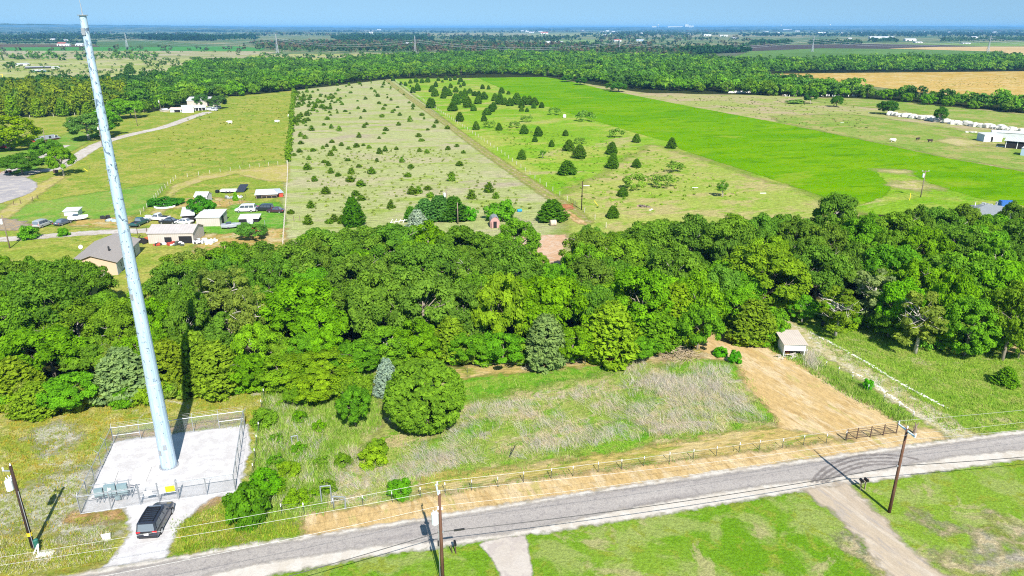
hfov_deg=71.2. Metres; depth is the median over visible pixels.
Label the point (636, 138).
cedar tree
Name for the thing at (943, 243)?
broadleaf tree
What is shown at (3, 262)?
broadleaf tree
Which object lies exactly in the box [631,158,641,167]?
cedar tree
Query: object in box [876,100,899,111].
broadleaf tree
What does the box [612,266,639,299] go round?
broadleaf tree
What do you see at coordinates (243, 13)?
sky
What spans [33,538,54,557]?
cable pedestal
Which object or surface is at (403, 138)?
pasture
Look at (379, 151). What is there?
cedar shrub
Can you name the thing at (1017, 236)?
broadleaf tree
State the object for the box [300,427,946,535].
verge
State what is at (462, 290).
broadleaf tree
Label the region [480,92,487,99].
cedar tree
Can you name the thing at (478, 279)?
broadleaf tree
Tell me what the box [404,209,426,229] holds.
cedar tree
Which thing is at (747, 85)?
broadleaf tree
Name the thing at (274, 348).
broadleaf tree
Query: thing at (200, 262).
broadleaf tree
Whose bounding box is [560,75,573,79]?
broadleaf tree
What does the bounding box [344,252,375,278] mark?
broadleaf tree
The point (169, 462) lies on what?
monopole tower
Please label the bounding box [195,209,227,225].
farm shed
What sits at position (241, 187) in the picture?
solar panel
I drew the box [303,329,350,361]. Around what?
broadleaf tree
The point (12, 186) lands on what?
road
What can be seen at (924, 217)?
broadleaf tree
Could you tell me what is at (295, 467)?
shrub
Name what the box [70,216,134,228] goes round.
dirt yard
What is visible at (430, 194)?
cedar shrub
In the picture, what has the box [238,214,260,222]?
goat shed
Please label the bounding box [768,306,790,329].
shrub
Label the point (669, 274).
broadleaf tree
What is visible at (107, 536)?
concrete slab
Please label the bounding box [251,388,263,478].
wire fence
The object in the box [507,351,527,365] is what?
shrub
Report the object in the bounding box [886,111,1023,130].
rubble bank
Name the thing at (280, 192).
livestock shed
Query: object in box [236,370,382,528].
meadow
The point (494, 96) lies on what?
cedar tree
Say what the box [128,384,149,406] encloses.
shrub
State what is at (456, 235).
broadleaf tree
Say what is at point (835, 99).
broadleaf tree
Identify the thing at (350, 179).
cedar shrub
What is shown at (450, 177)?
cedar shrub
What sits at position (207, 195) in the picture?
garden shed
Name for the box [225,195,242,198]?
scrap heap
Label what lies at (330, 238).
broadleaf tree
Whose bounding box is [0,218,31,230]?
dirt yard
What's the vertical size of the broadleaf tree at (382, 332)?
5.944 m
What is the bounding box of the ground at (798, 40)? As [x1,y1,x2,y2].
[0,30,1023,298]
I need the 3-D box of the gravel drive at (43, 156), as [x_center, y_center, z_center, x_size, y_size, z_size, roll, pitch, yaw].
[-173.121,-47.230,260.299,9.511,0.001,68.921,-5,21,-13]
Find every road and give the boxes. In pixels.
[0,174,36,202]
[87,434,1023,575]
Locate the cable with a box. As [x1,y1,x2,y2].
[289,457,1021,575]
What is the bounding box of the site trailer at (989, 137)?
[976,132,1002,141]
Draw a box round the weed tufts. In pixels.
[141,76,1023,217]
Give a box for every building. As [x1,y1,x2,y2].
[57,42,67,45]
[868,36,893,38]
[903,38,916,40]
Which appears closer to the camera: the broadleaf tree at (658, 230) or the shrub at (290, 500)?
the shrub at (290, 500)
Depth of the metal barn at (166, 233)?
157.81 m
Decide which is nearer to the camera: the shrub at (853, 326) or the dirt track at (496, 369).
the dirt track at (496, 369)
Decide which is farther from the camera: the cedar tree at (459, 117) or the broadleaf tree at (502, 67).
the broadleaf tree at (502, 67)
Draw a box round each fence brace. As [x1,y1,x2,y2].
[319,485,331,503]
[332,496,345,508]
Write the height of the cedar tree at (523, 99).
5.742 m
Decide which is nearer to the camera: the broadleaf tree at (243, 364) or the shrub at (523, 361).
the broadleaf tree at (243, 364)
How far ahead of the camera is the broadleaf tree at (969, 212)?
149.50 m
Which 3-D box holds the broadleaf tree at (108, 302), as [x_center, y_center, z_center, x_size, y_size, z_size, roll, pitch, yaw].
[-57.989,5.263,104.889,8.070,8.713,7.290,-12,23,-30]
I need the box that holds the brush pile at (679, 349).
[653,344,706,363]
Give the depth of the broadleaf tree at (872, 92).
481.53 m
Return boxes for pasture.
[0,51,275,58]
[0,58,204,77]
[0,91,291,299]
[250,54,364,59]
[277,79,571,273]
[567,80,1023,171]
[772,114,1023,170]
[812,98,1023,126]
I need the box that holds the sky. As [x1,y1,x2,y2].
[0,0,1023,27]
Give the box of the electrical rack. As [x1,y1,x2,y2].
[89,479,134,503]
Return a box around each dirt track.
[385,79,593,223]
[447,347,702,379]
[521,353,709,370]
[562,204,573,209]
[563,210,586,224]
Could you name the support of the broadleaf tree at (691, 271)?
on the forest floor at (351, 335)
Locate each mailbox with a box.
[450,540,456,553]
[859,477,868,489]
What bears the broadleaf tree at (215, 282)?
on the forest floor at (351, 335)
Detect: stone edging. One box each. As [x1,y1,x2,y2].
[808,331,945,407]
[852,372,914,411]
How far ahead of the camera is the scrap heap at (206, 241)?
157.91 m
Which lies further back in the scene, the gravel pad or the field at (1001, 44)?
the field at (1001, 44)
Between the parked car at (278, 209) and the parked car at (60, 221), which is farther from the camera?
the parked car at (278, 209)
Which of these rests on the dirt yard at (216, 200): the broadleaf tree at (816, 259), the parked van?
the parked van
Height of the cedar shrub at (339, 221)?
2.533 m
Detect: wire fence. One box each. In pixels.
[140,160,286,213]
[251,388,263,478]
[280,431,846,513]
[282,160,287,242]
[396,80,606,222]
[807,349,914,419]
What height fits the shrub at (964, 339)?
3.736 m
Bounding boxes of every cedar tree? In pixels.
[0,355,48,411]
[3,380,60,421]
[84,345,145,405]
[123,64,136,73]
[141,336,189,394]
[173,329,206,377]
[180,339,242,401]
[232,191,238,200]
[341,196,366,227]
[372,357,394,398]
[382,358,466,434]
[404,206,413,221]
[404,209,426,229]
[411,198,436,221]
[415,83,420,90]
[424,194,456,221]
[425,98,435,107]
[431,88,438,96]
[432,315,470,363]
[438,195,469,221]
[440,91,446,98]
[445,88,452,95]
[447,102,457,110]
[451,93,461,104]
[455,112,463,121]
[463,96,471,107]
[470,104,476,110]
[472,121,479,129]
[473,95,481,103]
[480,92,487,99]
[481,114,487,121]
[482,108,491,114]
[488,104,494,111]
[491,93,497,100]
[495,93,502,104]
[495,123,502,130]
[498,87,504,93]
[501,97,506,104]
[506,97,513,105]
[512,93,520,104]
[517,149,526,159]
[519,125,528,133]
[520,96,526,103]
[522,312,572,373]
[526,95,531,104]
[529,97,538,105]
[534,126,542,136]
[536,199,569,222]
[548,140,554,146]
[557,160,577,175]
[561,139,574,151]
[562,130,568,135]
[572,144,586,158]
[578,300,643,371]
[605,141,617,154]
[606,153,618,168]
[606,205,619,218]
[617,187,628,196]
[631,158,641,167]
[632,134,640,142]
[637,310,685,353]
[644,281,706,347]
[666,137,677,148]
[725,298,778,346]
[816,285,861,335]
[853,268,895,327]
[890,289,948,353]
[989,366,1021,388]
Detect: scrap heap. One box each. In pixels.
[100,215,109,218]
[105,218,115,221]
[153,241,183,245]
[192,238,217,244]
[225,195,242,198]
[782,94,856,96]
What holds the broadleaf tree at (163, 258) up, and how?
on the forest floor at (351, 335)
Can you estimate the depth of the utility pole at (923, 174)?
198.79 m
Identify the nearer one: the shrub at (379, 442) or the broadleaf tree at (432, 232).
the shrub at (379, 442)
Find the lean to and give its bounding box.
[180,207,195,222]
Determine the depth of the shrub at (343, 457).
77.57 m
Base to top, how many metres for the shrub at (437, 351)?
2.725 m
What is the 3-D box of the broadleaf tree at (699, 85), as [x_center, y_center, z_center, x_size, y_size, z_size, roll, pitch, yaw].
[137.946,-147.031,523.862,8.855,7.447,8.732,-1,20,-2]
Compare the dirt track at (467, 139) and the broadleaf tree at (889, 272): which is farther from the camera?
the dirt track at (467, 139)
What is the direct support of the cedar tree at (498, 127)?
on the meadow at (597, 132)
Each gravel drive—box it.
[0,145,68,173]
[0,228,148,241]
[16,112,210,176]
[102,492,222,567]
[773,313,979,438]
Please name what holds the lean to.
on the pasture at (78, 180)
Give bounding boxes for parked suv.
[32,219,52,227]
[136,501,173,538]
[256,203,273,210]
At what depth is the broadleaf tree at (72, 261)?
121.64 m
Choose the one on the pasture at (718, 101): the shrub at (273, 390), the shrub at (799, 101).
the shrub at (799, 101)
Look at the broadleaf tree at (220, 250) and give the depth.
130.31 m
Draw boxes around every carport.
[193,105,205,110]
[1004,136,1023,148]
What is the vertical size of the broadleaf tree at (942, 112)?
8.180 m
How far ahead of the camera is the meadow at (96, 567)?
67.02 m
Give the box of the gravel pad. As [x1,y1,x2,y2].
[82,424,251,512]
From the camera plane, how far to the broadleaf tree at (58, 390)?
86.89 m
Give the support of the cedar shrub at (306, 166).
on the pasture at (403, 138)
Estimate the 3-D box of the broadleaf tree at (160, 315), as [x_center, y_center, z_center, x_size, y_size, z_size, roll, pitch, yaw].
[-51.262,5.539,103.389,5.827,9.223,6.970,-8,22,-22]
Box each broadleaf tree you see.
[0,115,43,149]
[0,152,43,174]
[0,255,10,273]
[0,260,12,279]
[0,260,44,295]
[0,270,39,296]
[0,274,85,342]
[0,290,7,329]
[0,294,41,336]
[0,324,92,376]
[3,61,16,68]
[11,256,44,264]
[27,138,63,155]
[28,259,69,282]
[32,370,98,409]
[38,296,99,336]
[40,262,91,295]
[44,146,76,175]
[54,334,112,373]
[58,255,82,265]
[62,113,110,139]
[67,260,118,296]
[76,341,116,371]
[81,291,117,320]
[83,301,136,345]
[87,109,122,129]
[91,297,132,339]
[105,98,131,115]
[110,328,176,355]
[112,100,146,117]
[128,283,160,300]
[138,99,152,112]
[142,260,202,295]
[144,296,168,328]
[153,284,194,325]
[154,95,172,107]
[155,254,178,279]
[161,298,212,344]
[164,94,181,106]
[167,284,213,332]
[168,248,215,264]
[169,91,186,102]
[176,256,209,287]
[181,86,196,96]
[186,195,216,212]
[191,94,207,102]
[194,86,208,94]
[194,264,251,323]
[194,326,232,350]
[199,311,244,340]
[205,241,250,261]
[205,254,237,293]
[206,95,226,105]
[210,246,246,283]
[213,86,227,97]
[222,285,266,349]
[224,352,267,385]
[225,80,245,95]
[230,258,272,289]
[230,320,290,360]
[233,223,268,239]
[241,240,275,278]
[244,284,274,311]
[245,82,259,93]
[250,275,337,330]
[251,316,287,338]
[251,354,306,386]
[256,252,296,288]
[257,334,298,366]
[259,76,279,92]
[267,344,358,383]
[268,239,321,278]
[276,80,289,90]
[282,383,315,404]
[285,332,327,361]
[285,371,343,402]
[286,299,351,340]
[287,266,328,301]
[288,77,305,88]
[296,228,330,251]
[298,75,311,87]
[300,229,344,266]
[300,236,331,269]
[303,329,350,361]
[305,227,335,247]
[310,76,322,85]
[322,254,391,288]
[323,77,334,83]
[323,278,376,329]
[328,339,379,372]
[329,239,362,265]
[330,373,373,402]
[331,371,362,395]
[332,74,344,82]
[334,227,350,234]
[335,384,371,426]
[336,225,390,257]
[343,73,350,81]
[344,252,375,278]
[344,270,415,343]
[348,70,360,80]
[348,249,373,257]
[357,325,410,360]
[360,70,374,79]
[368,223,418,259]
[369,222,391,234]
[373,252,406,279]
[375,67,387,78]
[384,267,459,345]
[387,69,398,77]
[388,241,454,279]
[392,290,432,321]
[392,317,440,355]
[393,239,419,267]
[402,64,415,76]
[410,219,444,245]
[421,68,430,75]
[421,295,468,327]
[432,281,496,334]
[435,67,445,74]
[435,225,491,259]
[438,245,472,284]
[446,66,457,75]
[446,245,480,271]
[447,332,494,360]
[454,257,504,280]
[455,271,499,312]
[456,65,466,74]
[467,66,476,74]
[469,272,527,337]
[476,329,527,363]
[480,63,491,73]
[480,238,516,269]
[483,234,501,254]
[486,244,544,278]
[494,217,541,254]
[497,66,506,73]
[497,276,520,332]
[508,275,595,328]
[509,66,517,73]
[512,290,541,336]
[518,65,527,74]
[530,251,549,265]
[533,68,542,74]
[540,263,576,295]
[541,262,565,276]
[542,66,552,75]
[552,68,562,76]
[554,325,595,362]
[558,227,620,259]
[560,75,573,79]
[560,242,604,275]
[560,255,618,286]
[561,278,593,324]
[567,284,614,326]
[569,224,606,252]
[574,77,586,83]
[591,256,630,282]
[595,280,632,310]
[597,236,648,268]
[604,81,617,87]
[604,231,624,258]
[609,266,674,331]
[610,82,626,91]
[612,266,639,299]
[612,336,664,358]
[620,219,678,249]
[622,255,645,267]
[622,271,656,313]
[623,231,653,251]
[636,246,661,271]
[646,242,706,280]
[652,76,668,89]
[652,267,677,277]
[658,276,693,312]
[661,213,721,259]
[662,218,678,224]
[662,248,694,272]
[671,78,686,90]
[671,303,725,349]
[677,270,726,324]
[687,268,706,278]
[693,251,710,267]
[694,82,705,90]
[699,218,757,265]
[705,263,741,303]
[706,259,733,274]
[710,238,753,271]
[716,179,728,196]
[717,285,756,325]
[719,271,766,309]
[720,81,734,91]
[721,243,813,308]
[722,212,755,230]
[739,212,784,243]
[740,77,759,93]
[742,238,775,264]
[751,246,791,287]
[753,226,778,243]
[760,80,778,95]
[766,235,790,250]
[770,214,799,228]
[778,214,829,246]
[787,294,819,321]
[788,239,796,248]
[789,244,853,300]
[790,235,829,269]
[791,85,802,96]
[804,90,818,103]
[807,221,849,251]
[808,191,859,227]
[810,82,826,95]
[822,251,865,294]
[823,217,847,231]
[830,95,843,106]
[838,87,850,95]
[839,215,882,255]
[843,241,876,287]
[843,305,865,323]
[858,211,882,223]
[860,84,876,97]
[860,244,922,273]
[862,264,900,294]
[867,310,904,337]
[872,277,926,334]
[873,227,903,246]
[874,211,925,236]
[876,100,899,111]
[879,88,894,98]
[889,257,940,305]
[901,92,914,101]
[902,225,956,258]
[903,204,937,230]
[907,226,938,251]
[915,206,950,223]
[920,94,938,104]
[922,254,947,267]
[926,272,980,324]
[927,326,958,348]
[933,106,949,121]
[933,223,957,250]
[934,250,1002,298]
[937,210,968,225]
[938,265,964,305]
[938,295,1005,355]
[940,95,955,105]
[940,224,990,258]
[948,203,986,225]
[956,225,1013,256]
[962,259,1023,315]
[967,100,983,108]
[969,328,1004,354]
[971,214,1008,233]
[972,237,1017,261]
[975,223,1009,235]
[980,213,1010,223]
[980,279,1023,360]
[982,288,1019,316]
[991,219,1023,245]
[996,330,1023,358]
[997,200,1023,219]
[1001,100,1019,111]
[1001,240,1023,265]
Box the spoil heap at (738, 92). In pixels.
[727,91,750,92]
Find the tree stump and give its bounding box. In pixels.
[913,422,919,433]
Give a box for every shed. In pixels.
[16,63,29,65]
[25,66,50,68]
[62,207,81,215]
[159,108,168,111]
[169,107,181,111]
[181,105,193,112]
[193,192,211,202]
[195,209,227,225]
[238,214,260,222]
[246,218,252,223]
[254,188,277,198]
[274,188,283,196]
[489,214,499,228]
[776,330,807,355]
[991,130,1023,137]
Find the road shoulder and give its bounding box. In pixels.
[69,430,1023,575]
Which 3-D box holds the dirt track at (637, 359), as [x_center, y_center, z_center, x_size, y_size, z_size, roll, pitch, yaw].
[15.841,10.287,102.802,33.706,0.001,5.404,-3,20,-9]
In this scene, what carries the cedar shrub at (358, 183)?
on the pasture at (403, 138)
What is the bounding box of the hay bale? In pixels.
[549,220,556,225]
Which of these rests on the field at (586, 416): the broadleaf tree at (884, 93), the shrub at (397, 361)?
the shrub at (397, 361)
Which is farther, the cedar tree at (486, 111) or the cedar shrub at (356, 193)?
the cedar tree at (486, 111)
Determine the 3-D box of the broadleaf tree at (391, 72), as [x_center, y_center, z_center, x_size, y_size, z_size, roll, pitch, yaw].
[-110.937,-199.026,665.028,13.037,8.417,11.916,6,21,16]
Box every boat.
[67,214,87,220]
[221,221,240,228]
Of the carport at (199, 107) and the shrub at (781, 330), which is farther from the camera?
the carport at (199, 107)
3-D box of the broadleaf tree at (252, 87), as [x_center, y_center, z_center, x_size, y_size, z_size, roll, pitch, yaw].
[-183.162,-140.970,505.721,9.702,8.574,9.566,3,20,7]
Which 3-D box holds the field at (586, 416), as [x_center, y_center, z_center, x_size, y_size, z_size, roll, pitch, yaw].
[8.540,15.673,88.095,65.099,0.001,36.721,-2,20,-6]
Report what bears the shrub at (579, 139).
on the meadow at (597, 132)
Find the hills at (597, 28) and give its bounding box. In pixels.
[0,23,1023,29]
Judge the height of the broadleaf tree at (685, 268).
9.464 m
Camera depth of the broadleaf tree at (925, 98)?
437.40 m
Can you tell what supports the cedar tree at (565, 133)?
on the meadow at (597, 132)
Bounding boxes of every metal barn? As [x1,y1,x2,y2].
[146,224,204,243]
[186,97,220,105]
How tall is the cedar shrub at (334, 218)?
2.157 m
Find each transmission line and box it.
[0,36,1019,47]
[2,38,1014,49]
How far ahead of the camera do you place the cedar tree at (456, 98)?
439.21 m
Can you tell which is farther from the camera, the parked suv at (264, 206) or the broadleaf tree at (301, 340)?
the parked suv at (264, 206)
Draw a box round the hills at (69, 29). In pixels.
[0,26,1023,31]
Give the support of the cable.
attached to the utility pole at (899, 465)
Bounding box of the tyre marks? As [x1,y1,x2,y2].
[812,454,917,482]
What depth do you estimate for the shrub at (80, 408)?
88.45 m
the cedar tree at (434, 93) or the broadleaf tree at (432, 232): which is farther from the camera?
the cedar tree at (434, 93)
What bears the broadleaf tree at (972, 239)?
on the forest floor at (351, 335)
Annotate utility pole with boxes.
[0,215,10,247]
[2,463,34,548]
[431,482,444,575]
[887,421,916,512]
[920,170,928,196]
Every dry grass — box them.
[417,425,853,494]
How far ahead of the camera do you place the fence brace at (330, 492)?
71.15 m
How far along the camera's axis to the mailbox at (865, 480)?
73.62 m
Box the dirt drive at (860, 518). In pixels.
[803,480,945,575]
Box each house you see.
[33,134,60,141]
[73,233,140,274]
[971,202,1003,216]
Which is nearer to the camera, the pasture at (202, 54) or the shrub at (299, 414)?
the shrub at (299, 414)
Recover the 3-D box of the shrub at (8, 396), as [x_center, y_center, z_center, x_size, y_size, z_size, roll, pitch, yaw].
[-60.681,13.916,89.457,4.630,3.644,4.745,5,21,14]
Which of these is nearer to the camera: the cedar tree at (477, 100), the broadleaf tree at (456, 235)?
the broadleaf tree at (456, 235)
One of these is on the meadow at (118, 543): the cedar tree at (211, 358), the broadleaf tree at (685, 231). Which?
the cedar tree at (211, 358)
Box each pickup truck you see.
[129,217,148,226]
[146,212,170,220]
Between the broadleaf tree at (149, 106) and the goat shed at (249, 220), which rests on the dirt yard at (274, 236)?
the goat shed at (249, 220)
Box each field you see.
[0,44,98,46]
[0,46,264,50]
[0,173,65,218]
[95,41,210,46]
[149,164,289,214]
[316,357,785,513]
[426,33,530,36]
[480,77,1023,205]
[531,33,618,37]
[549,39,603,42]
[646,34,801,36]
[683,331,908,438]
[699,52,745,56]
[734,44,962,50]
[734,48,1003,59]
[743,32,1022,32]
[780,71,1023,95]
[890,46,1023,54]
[909,42,1023,45]
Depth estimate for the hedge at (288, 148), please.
320.44 m
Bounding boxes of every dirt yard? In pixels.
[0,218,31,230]
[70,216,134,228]
[159,196,248,209]
[192,228,287,253]
[879,169,911,173]
[887,180,942,189]
[937,137,999,146]
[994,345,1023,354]
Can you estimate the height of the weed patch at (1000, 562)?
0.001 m
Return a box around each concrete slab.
[97,471,117,484]
[101,533,110,539]
[131,467,151,483]
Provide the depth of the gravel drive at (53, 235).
165.47 m
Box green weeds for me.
[0,306,1023,575]
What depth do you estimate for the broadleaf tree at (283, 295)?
105.08 m
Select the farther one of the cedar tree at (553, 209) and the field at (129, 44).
the field at (129, 44)
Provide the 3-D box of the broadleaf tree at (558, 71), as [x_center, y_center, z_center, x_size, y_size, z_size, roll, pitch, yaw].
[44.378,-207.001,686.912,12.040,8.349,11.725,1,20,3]
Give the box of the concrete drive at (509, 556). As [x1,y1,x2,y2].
[480,536,532,575]
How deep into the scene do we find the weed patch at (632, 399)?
92.04 m
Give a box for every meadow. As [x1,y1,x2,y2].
[0,391,266,575]
[32,347,1023,575]
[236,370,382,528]
[395,78,1023,217]
[558,145,863,251]
[765,299,1023,440]
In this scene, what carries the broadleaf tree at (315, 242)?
on the forest floor at (351, 335)
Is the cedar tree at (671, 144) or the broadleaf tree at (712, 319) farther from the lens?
the cedar tree at (671, 144)
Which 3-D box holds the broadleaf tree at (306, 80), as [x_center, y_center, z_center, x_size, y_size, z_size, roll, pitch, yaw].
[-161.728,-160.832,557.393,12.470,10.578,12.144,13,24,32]
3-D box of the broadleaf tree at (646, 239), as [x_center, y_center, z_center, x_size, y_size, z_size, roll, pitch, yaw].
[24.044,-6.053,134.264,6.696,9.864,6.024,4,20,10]
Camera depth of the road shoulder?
71.12 m
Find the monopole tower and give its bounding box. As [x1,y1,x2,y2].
[78,0,182,473]
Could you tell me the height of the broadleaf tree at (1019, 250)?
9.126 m
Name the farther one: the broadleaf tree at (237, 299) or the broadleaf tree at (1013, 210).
the broadleaf tree at (1013, 210)
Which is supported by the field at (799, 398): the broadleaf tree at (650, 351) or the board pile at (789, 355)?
the board pile at (789, 355)
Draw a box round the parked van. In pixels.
[235,203,255,212]
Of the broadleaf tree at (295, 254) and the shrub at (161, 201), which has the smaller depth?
the broadleaf tree at (295, 254)
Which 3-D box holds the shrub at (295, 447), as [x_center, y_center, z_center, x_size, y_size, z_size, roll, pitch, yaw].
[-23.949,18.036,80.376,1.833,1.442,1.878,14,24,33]
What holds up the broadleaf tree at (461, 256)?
on the forest floor at (351, 335)
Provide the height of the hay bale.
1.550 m
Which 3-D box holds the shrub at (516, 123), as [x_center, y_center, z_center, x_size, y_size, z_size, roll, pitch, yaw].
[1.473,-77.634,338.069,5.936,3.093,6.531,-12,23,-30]
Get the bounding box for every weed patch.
[0,465,130,544]
[21,421,83,456]
[64,414,240,523]
[203,202,286,233]
[421,417,495,456]
[461,365,621,401]
[572,419,656,456]
[625,389,657,413]
[658,359,741,379]
[732,402,774,421]
[836,509,1023,575]
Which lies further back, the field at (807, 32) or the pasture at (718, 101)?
the field at (807, 32)
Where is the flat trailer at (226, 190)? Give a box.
[215,189,236,192]
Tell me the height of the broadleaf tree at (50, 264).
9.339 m
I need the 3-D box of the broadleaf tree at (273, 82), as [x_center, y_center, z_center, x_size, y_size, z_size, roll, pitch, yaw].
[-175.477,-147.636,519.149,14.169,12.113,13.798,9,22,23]
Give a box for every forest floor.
[11,67,1023,116]
[21,213,1003,381]
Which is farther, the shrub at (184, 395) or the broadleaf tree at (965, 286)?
the broadleaf tree at (965, 286)
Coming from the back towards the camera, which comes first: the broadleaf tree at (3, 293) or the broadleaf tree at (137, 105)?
the broadleaf tree at (137, 105)
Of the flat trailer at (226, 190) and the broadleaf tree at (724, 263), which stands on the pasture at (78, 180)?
the flat trailer at (226, 190)
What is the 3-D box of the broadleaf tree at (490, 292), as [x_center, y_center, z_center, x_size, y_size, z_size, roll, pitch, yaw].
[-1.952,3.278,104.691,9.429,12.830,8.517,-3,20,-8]
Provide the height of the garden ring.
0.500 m
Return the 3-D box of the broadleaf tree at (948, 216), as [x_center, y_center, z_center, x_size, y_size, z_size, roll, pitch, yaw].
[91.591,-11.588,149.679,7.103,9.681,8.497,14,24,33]
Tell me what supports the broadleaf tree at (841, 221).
on the forest floor at (351, 335)
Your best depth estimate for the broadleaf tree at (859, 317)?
111.92 m
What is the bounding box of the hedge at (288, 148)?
[283,87,295,161]
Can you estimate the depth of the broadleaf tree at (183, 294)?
105.42 m
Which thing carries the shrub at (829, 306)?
on the forest floor at (351, 335)
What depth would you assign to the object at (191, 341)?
93.27 m
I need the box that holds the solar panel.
[236,184,247,191]
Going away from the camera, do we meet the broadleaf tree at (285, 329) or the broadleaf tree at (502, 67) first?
the broadleaf tree at (285, 329)
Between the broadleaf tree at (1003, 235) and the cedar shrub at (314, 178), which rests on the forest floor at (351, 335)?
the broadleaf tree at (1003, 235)
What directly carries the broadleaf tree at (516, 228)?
on the forest floor at (351, 335)
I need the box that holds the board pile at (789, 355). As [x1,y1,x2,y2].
[778,352,797,359]
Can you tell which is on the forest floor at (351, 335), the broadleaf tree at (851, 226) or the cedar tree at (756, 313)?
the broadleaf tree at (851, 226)
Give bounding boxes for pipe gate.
[846,423,897,440]
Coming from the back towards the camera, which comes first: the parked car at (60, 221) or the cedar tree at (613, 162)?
the cedar tree at (613, 162)
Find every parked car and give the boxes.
[53,218,72,225]
[158,217,178,223]
[174,218,193,223]
[266,206,285,212]
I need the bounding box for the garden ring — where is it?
[154,204,175,208]
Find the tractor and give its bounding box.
[139,234,147,243]
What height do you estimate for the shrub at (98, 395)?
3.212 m
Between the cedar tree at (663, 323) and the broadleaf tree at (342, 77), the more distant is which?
the broadleaf tree at (342, 77)
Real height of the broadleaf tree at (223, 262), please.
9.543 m
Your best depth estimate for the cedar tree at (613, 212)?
178.03 m
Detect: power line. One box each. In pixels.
[5,410,1019,556]
[5,422,1021,564]
[105,430,1015,575]
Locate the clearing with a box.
[513,234,568,264]
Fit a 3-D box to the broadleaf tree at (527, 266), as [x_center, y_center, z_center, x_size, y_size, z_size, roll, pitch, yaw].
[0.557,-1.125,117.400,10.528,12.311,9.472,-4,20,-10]
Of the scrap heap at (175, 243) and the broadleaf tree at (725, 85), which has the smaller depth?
the scrap heap at (175, 243)
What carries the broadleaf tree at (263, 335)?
on the forest floor at (351, 335)
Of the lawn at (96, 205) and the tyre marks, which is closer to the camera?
the tyre marks
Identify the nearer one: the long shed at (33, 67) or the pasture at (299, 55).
the long shed at (33, 67)
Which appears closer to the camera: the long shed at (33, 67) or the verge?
the verge
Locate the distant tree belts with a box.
[0,28,1023,74]
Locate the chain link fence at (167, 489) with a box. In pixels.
[71,407,245,513]
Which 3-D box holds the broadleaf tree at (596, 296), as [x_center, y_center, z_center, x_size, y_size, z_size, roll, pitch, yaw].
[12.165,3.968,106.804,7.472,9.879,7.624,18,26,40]
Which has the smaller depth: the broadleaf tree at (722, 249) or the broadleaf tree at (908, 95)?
the broadleaf tree at (722, 249)
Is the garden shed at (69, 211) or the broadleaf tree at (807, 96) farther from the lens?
the broadleaf tree at (807, 96)
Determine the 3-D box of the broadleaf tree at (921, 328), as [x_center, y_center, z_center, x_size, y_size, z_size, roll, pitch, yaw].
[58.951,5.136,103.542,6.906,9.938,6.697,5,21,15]
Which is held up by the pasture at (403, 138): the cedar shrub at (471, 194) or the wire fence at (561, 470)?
the cedar shrub at (471, 194)
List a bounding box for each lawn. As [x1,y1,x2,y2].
[0,131,98,173]
[0,183,164,222]
[270,459,1023,575]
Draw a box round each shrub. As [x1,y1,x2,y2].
[0,393,9,404]
[2,380,44,414]
[2,390,32,413]
[16,225,41,240]
[56,228,70,236]
[60,382,92,414]
[86,386,103,406]
[108,383,135,409]
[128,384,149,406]
[147,196,185,206]
[162,374,184,400]
[163,379,190,399]
[219,373,245,395]
[221,481,270,532]
[244,380,266,392]
[247,466,284,499]
[249,407,277,431]
[262,368,289,395]
[266,452,283,466]
[268,432,283,442]
[268,478,286,494]
[276,460,300,481]
[281,486,309,508]
[284,361,311,384]
[286,209,294,213]
[290,441,307,455]
[291,410,307,422]
[298,387,319,406]
[302,214,313,224]
[302,489,321,501]
[303,163,311,169]
[306,200,314,208]
[311,176,318,181]
[311,419,326,431]
[312,479,337,496]
[313,455,328,466]
[320,186,330,194]
[324,219,332,223]
[329,214,337,221]
[333,452,351,467]
[336,214,342,223]
[345,175,354,181]
[348,168,354,173]
[351,190,360,196]
[355,179,365,186]
[356,194,365,200]
[357,445,388,471]
[362,350,377,371]
[366,437,388,454]
[367,167,375,173]
[376,147,382,153]
[378,344,409,367]
[386,200,396,208]
[386,477,411,502]
[392,339,410,365]
[403,172,411,176]
[407,185,416,194]
[407,348,435,360]
[415,186,422,193]
[426,191,433,197]
[431,347,442,359]
[436,343,456,365]
[447,174,455,180]
[455,161,463,165]
[461,345,478,364]
[464,206,478,220]
[466,189,476,198]
[471,343,500,367]
[476,349,499,364]
[483,119,495,126]
[483,199,515,220]
[484,182,493,192]
[492,192,499,198]
[499,342,511,362]
[504,336,528,364]
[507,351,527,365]
[509,121,521,126]
[520,114,532,120]
[548,107,560,113]
[569,336,583,362]
[574,137,586,142]
[575,110,597,119]
[609,128,624,135]
[622,173,650,188]
[651,173,679,186]
[666,160,683,169]
[713,346,728,357]
[723,311,735,326]
[727,349,741,363]
[758,333,778,346]
[768,282,786,300]
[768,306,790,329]
[769,328,784,345]
[785,99,805,103]
[811,302,824,319]
[820,303,846,320]
[835,316,860,332]
[858,306,876,327]
[862,378,873,390]
[919,339,946,350]
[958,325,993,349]
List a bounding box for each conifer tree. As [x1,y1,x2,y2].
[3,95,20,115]
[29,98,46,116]
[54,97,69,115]
[82,102,93,113]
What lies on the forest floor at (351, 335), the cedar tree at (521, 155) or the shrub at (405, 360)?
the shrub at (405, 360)
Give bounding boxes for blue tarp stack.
[998,200,1012,205]
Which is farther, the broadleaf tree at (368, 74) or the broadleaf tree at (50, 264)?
the broadleaf tree at (368, 74)
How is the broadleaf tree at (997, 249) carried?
on the forest floor at (351, 335)
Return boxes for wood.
[0,49,1023,115]

